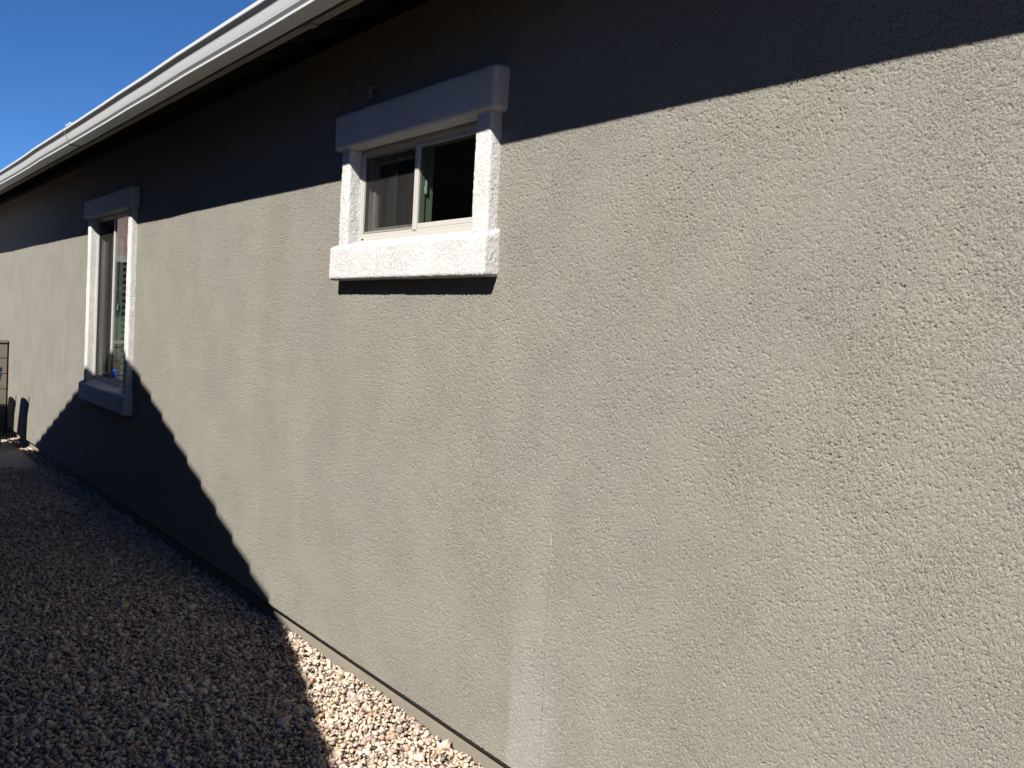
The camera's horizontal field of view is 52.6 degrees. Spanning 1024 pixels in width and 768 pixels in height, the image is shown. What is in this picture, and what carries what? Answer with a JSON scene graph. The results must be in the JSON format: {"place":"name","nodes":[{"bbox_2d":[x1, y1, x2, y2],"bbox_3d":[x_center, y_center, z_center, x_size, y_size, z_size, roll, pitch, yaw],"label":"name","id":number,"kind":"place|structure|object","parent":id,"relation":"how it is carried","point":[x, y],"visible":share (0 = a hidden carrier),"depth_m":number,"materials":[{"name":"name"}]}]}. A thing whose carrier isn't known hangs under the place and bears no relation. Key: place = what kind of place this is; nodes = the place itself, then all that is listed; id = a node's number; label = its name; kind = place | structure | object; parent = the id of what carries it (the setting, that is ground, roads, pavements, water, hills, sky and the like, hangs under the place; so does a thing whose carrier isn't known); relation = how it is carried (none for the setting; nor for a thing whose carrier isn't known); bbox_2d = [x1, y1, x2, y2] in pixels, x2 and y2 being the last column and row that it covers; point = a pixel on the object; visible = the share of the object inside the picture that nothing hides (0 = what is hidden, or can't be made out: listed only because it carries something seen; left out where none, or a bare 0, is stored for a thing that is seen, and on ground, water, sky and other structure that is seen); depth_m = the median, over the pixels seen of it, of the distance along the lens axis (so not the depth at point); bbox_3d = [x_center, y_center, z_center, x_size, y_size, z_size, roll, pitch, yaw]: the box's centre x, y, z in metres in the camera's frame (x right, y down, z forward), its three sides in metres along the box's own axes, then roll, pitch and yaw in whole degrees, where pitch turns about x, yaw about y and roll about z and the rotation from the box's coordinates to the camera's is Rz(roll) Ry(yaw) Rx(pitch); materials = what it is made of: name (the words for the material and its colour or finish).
{"place":"outdoors","nodes":[
{"label":"outdoors","id":0,"kind":"place"},
{"bbox_2d":[0,436,38,467],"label":"path","id":1,"kind":"structure","parent":0,"point":[11,455],"depth_m":11.60,"materials":[{"name":"concrete"}]},
{"bbox_2d":[0,367,1,445],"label":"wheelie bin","id":2,"kind":"object","parent":1,"relation":"on","point":[0,379],"visible":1,"depth_m":12.01,"materials":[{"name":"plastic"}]},
{"bbox_2d":[0,0,257,169],"label":"sky","id":3,"kind":"structure","parent":0,"point":[60,60],"materials":[{"name":"blue"}]},
{"bbox_2d":[0,432,483,767],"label":"ground","id":4,"kind":"structure","parent":0,"point":[98,750],"depth_m":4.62,"materials":[{"name":"beige gravel"}]},
{"bbox_2d":[0,339,8,435],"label":"block wall","id":5,"kind":"structure","parent":4,"relation":"on","point":[4,354],"depth_m":13.62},
{"bbox_2d":[276,645,284,652],"bbox_3d":[-1.173,1.343,5.247,0.055,0.036,0.023,33,-28,12],"label":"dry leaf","id":6,"kind":"object","parent":4,"relation":"on","point":[279,648],"visible":1,"depth_m":5.24,"materials":[{"name":"brown plant"}]},
{"bbox_2d":[0,0,1023,767],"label":"house","id":7,"kind":"structure","parent":4,"relation":"on","point":[562,382],"depth_m":3.49,"materials":[{"name":"beige paint"}]},
{"bbox_2d":[78,186,139,415],"bbox_3d":[-3.485,-0.721,9.034,0.183,1.849,1.744,1,4,-34],"label":"window","id":8,"kind":"structure","parent":7,"relation":"in","point":[113,217],"depth_m":9.02,"materials":[{"name":"white paint"}]},
{"bbox_2d":[329,63,509,280],"bbox_3d":[-0.409,-0.850,4.492,0.183,0.796,1.431,1,4,-34],"label":"window","id":9,"kind":"structure","parent":7,"relation":"in","point":[426,208],"depth_m":4.37,"materials":[{"name":"white paint"}]}
]}

